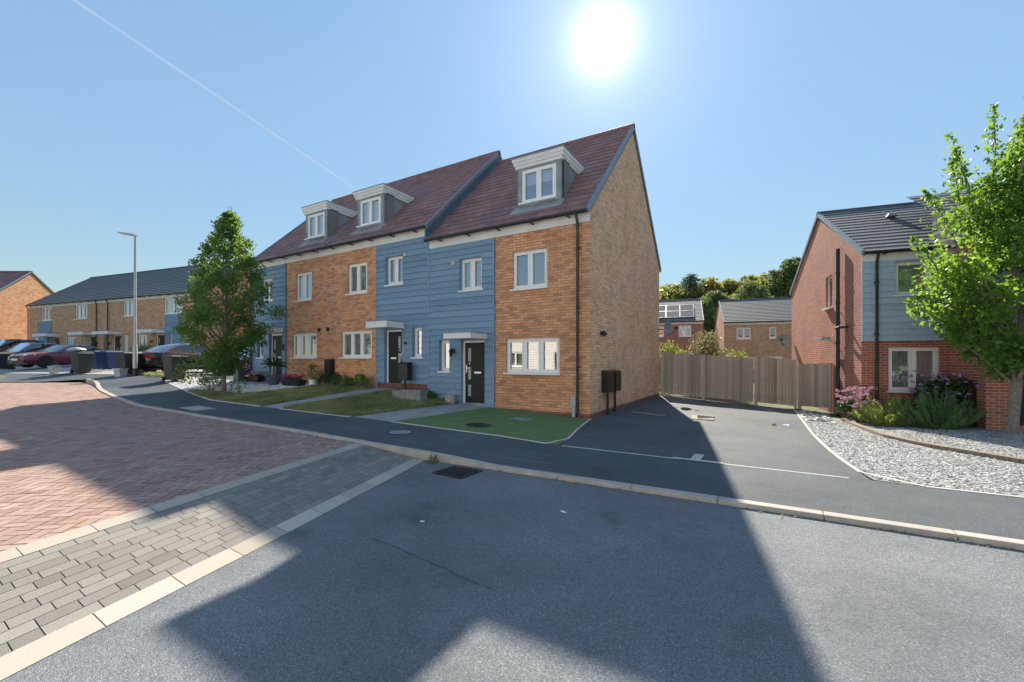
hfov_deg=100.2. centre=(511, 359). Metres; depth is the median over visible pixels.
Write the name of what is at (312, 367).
yellow shrub
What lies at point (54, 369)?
food caddy
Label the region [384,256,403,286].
window
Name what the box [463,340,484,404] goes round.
door
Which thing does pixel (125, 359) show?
wheelie bin
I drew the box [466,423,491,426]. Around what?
utility cover
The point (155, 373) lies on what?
grass
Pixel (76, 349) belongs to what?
rubbish bag
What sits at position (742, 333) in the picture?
window
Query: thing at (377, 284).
terraced house
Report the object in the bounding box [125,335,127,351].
window
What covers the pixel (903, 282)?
window
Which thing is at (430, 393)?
weeds
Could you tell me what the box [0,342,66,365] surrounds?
parked car
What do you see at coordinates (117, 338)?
door
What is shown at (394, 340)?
door
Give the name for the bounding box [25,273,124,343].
terraced house
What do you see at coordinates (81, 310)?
window
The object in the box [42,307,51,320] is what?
window
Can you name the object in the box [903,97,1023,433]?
street tree
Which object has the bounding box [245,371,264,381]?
flower trough
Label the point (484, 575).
road
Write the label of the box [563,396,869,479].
driveway
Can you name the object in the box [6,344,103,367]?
parked car
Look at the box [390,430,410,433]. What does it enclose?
utility cover
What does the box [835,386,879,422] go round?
hydrangea
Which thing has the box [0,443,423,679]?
ramp bed
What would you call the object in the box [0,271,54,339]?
detached house
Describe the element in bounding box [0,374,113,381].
side road
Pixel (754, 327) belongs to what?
detached house
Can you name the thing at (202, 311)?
garden tree
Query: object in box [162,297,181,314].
window
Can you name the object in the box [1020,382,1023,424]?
door
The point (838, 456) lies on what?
driveway edging
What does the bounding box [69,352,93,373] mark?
wheelie bin
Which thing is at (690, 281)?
deciduous tree
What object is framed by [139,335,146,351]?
window
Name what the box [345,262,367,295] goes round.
window
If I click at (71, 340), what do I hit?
window
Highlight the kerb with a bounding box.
[86,379,1023,550]
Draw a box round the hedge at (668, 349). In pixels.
[659,339,690,391]
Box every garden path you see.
[263,387,389,408]
[355,403,485,421]
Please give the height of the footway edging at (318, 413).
0.144 m
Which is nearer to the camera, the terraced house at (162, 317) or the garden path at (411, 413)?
the garden path at (411, 413)
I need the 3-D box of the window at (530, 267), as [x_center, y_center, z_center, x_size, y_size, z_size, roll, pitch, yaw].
[0.628,-2.360,11.879,1.470,1.440,0.770,0,0,31]
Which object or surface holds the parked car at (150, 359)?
on the parking bay paving at (36, 369)
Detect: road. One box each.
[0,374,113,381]
[0,382,357,552]
[0,460,1023,681]
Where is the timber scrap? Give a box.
[691,415,714,419]
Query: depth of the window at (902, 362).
12.29 m
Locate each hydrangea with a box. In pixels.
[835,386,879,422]
[901,370,982,416]
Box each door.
[54,337,58,343]
[89,336,95,346]
[114,335,120,350]
[157,334,164,345]
[272,334,281,374]
[387,329,401,382]
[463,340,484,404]
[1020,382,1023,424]
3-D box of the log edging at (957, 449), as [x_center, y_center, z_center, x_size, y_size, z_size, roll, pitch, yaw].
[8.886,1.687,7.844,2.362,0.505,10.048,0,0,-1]
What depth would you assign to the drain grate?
5.81 m
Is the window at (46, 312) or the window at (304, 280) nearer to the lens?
the window at (304, 280)
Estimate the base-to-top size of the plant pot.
0.240 m
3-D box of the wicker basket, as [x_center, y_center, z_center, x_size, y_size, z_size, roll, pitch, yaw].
[-1.813,1.042,12.618,0.340,0.510,0.340,0,0,-44]
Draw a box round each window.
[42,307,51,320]
[68,337,74,343]
[74,304,86,319]
[121,301,133,316]
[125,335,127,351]
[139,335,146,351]
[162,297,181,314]
[256,335,262,358]
[263,279,272,302]
[289,333,317,358]
[293,272,312,302]
[304,209,337,240]
[338,330,384,365]
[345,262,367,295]
[356,193,394,228]
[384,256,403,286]
[411,327,422,358]
[437,340,450,372]
[458,257,483,291]
[503,338,560,374]
[509,248,548,291]
[518,159,569,205]
[659,326,663,336]
[679,325,691,336]
[736,327,750,339]
[769,327,775,338]
[769,356,782,369]
[822,276,832,310]
[886,347,937,392]
[893,260,929,296]
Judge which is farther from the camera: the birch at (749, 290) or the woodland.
the woodland
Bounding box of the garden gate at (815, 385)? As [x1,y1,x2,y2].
[798,363,832,412]
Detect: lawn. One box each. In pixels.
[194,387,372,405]
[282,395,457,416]
[394,407,589,444]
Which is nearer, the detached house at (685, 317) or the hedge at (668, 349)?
the hedge at (668, 349)
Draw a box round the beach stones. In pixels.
[795,410,836,423]
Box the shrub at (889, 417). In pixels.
[848,393,917,426]
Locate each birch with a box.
[700,290,734,344]
[731,280,773,298]
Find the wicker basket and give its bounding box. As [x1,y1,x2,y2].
[445,386,455,403]
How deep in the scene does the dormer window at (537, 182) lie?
11.97 m
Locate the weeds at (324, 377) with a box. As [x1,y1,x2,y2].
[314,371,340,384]
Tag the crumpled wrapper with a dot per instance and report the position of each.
(785, 425)
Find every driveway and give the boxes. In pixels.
[186,373,249,379]
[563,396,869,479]
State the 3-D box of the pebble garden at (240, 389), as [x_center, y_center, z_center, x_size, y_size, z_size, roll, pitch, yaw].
[-10.429,1.037,16.346,6.180,0.276,3.060,0,0,31]
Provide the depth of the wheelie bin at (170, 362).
17.10 m
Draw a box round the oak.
[762,256,801,297]
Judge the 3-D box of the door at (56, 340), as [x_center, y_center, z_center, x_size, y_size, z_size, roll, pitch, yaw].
[-38.591,-0.850,36.333,1.000,2.060,0.130,0,0,21]
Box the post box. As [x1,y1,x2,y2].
[398,362,411,388]
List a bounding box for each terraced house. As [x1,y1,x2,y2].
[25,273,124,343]
[60,269,162,349]
[92,264,204,351]
[137,261,249,347]
[249,178,403,382]
[321,150,502,389]
[424,123,677,419]
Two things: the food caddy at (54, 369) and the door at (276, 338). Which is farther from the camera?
the food caddy at (54, 369)
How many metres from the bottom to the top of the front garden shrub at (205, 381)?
0.702 m
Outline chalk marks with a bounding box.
[300,404,771,465]
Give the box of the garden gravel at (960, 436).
[864,424,1023,457]
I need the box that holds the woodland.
[659,272,791,347]
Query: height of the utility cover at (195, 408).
0.014 m
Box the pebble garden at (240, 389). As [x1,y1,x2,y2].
[172,382,307,392]
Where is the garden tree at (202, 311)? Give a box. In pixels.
[171,206,286,391]
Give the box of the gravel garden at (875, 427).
[798,413,1023,495]
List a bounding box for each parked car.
[0,339,44,351]
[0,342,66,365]
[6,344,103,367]
[139,343,214,371]
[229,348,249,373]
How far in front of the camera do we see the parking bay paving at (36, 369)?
23.89 m
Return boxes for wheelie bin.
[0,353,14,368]
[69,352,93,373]
[91,350,110,369]
[99,351,122,369]
[114,352,142,374]
[161,355,187,380]
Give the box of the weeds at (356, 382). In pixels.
[349,374,373,387]
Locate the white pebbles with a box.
[169,382,318,392]
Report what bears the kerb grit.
on the road at (484, 575)
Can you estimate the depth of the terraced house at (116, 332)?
33.22 m
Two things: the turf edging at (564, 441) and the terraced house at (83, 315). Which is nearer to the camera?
the turf edging at (564, 441)
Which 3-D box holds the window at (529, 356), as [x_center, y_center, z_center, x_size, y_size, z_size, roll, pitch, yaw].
[0.688,-0.010,11.843,2.030,1.340,0.770,0,0,31]
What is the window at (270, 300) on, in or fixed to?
in the terraced house at (294, 260)
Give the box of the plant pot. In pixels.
[308,379,316,384]
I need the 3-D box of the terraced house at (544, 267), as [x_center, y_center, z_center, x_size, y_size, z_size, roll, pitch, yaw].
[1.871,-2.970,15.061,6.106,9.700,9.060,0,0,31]
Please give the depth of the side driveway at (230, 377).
19.60 m
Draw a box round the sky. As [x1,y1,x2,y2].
[0,0,1023,291]
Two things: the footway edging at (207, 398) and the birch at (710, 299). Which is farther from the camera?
the birch at (710, 299)
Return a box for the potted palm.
[260,357,286,384]
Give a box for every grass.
[138,371,188,377]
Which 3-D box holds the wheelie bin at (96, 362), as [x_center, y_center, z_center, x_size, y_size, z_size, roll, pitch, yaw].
[-22.292,0.024,23.193,0.620,1.058,0.856,0,0,19]
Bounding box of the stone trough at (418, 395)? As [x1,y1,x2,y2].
[392,389,427,401]
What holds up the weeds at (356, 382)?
on the lawn at (299, 399)
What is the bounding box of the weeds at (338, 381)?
[330,374,353,386]
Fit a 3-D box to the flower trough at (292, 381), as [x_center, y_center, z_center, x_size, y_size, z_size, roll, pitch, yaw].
[-8.192,0.750,16.061,1.114,0.452,0.417,0,0,26]
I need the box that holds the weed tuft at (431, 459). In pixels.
[428,451,438,463]
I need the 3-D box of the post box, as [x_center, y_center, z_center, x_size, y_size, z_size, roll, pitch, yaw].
[-3.397,0.625,13.574,0.400,1.090,0.240,0,0,31]
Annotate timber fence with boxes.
[660,352,753,401]
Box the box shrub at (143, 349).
[128,341,153,351]
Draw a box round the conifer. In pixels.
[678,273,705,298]
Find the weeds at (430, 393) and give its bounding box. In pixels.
[419,389,436,398]
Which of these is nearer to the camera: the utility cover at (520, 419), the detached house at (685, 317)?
the utility cover at (520, 419)
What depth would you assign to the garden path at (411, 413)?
10.89 m
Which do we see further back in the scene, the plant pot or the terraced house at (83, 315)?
the terraced house at (83, 315)
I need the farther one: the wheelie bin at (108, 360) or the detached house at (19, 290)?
the detached house at (19, 290)
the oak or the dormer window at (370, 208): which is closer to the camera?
the dormer window at (370, 208)
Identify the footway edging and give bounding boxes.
[165,380,259,406]
[280,408,350,416]
[561,445,847,477]
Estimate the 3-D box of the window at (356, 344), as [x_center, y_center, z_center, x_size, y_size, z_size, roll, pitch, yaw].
[-5.389,-0.450,15.466,2.000,1.340,0.770,0,0,31]
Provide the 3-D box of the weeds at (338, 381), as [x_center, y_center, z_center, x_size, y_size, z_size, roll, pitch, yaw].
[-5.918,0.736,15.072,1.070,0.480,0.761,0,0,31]
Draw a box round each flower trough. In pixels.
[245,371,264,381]
[281,374,306,385]
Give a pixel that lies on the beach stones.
(813, 416)
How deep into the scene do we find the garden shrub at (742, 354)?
18.40 m
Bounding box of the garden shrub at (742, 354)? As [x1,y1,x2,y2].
[713,348,750,357]
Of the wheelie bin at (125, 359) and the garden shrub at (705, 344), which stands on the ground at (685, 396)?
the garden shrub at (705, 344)
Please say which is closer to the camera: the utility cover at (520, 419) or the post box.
the utility cover at (520, 419)
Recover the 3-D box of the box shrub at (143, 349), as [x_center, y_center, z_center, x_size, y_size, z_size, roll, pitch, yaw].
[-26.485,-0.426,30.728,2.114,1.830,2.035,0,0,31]
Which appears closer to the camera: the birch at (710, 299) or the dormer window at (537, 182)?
the dormer window at (537, 182)
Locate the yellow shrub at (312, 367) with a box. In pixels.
[303,363,321,379]
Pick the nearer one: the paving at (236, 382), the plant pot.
the plant pot
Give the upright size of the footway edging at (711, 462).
0.121 m
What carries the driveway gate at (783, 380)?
on the ground at (685, 396)
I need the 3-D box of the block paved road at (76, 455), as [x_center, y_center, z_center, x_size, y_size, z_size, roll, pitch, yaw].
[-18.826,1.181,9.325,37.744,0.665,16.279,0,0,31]
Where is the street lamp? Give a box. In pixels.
[117,231,138,375]
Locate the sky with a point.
(151, 120)
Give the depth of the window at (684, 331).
38.60 m
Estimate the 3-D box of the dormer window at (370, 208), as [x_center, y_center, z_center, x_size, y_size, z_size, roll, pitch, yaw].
[-5.026,-5.235,15.587,1.460,1.350,0.620,0,0,31]
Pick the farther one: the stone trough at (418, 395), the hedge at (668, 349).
the hedge at (668, 349)
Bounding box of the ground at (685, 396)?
[0,373,953,530]
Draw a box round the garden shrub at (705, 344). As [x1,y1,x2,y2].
[673,329,734,378]
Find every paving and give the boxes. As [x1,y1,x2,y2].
[0,364,216,374]
[147,375,266,384]
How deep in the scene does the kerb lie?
4.75 m
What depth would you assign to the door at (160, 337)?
31.51 m
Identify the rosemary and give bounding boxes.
[892,388,988,429]
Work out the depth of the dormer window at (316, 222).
17.02 m
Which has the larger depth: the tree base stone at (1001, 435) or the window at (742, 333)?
the window at (742, 333)
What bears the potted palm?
on the pebble garden at (240, 389)
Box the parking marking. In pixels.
[673,454,722,463]
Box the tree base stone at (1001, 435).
[990,432,1023,439]
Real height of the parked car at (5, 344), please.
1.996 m
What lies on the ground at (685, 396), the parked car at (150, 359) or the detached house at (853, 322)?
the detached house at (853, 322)
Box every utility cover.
[180,406,215,410]
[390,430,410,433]
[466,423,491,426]
[510,417,533,420]
[633,411,665,415]
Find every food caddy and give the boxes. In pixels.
[47,360,60,372]
[112,362,128,376]
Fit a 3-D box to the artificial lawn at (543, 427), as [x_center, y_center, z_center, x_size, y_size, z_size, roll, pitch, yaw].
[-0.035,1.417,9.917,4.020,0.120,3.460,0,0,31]
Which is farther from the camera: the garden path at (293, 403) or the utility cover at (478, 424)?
the garden path at (293, 403)
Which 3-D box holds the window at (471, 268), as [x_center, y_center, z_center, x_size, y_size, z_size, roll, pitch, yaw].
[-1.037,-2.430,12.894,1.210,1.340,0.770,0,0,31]
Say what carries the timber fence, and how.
on the driveway at (751, 437)
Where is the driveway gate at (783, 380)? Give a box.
[754,357,796,408]
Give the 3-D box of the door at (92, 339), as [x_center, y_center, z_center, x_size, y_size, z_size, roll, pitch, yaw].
[-33.675,-0.870,34.474,1.070,2.100,0.130,0,0,21]
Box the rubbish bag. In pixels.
[66,347,85,351]
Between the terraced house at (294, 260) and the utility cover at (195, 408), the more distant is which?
the terraced house at (294, 260)
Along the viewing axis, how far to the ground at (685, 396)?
18.41 m
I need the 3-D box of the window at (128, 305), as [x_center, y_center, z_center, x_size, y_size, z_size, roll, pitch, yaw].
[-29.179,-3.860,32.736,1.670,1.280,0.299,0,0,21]
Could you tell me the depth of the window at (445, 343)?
13.25 m
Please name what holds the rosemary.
on the gravel garden at (875, 427)
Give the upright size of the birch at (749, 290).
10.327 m
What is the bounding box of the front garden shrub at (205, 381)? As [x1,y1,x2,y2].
[197,374,226,390]
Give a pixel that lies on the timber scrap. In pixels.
(698, 417)
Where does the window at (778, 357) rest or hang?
in the detached house at (754, 327)
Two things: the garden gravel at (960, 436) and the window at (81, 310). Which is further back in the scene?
the window at (81, 310)
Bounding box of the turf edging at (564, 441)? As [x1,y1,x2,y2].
[392,418,591,444]
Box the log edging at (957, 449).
[840,418,1023,463]
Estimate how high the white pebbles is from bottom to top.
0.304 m
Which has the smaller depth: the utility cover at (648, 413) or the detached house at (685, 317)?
the utility cover at (648, 413)
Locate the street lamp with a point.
(135, 361)
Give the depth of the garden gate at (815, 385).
15.39 m
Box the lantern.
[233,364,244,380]
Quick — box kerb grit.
[109,398,1023,555]
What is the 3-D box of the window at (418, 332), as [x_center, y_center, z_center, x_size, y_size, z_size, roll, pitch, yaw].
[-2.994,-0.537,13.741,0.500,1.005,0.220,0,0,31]
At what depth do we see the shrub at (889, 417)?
11.56 m
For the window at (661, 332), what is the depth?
39.38 m
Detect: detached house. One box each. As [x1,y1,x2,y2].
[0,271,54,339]
[659,298,703,376]
[715,297,791,378]
[776,191,1023,430]
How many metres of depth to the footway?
5.66 m
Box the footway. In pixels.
[91,375,1023,539]
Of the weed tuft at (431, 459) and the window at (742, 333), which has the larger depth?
the window at (742, 333)
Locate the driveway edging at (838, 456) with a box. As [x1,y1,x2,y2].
[794,410,1023,497]
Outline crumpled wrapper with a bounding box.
[780,424,791,426]
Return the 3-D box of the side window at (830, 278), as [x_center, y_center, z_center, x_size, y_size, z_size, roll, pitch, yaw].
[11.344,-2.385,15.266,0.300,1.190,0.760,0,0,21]
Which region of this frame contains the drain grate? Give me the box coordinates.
[432,465,482,478]
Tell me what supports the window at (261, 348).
in the terraced house at (294, 260)
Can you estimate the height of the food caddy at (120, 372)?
0.669 m
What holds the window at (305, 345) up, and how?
in the terraced house at (294, 260)

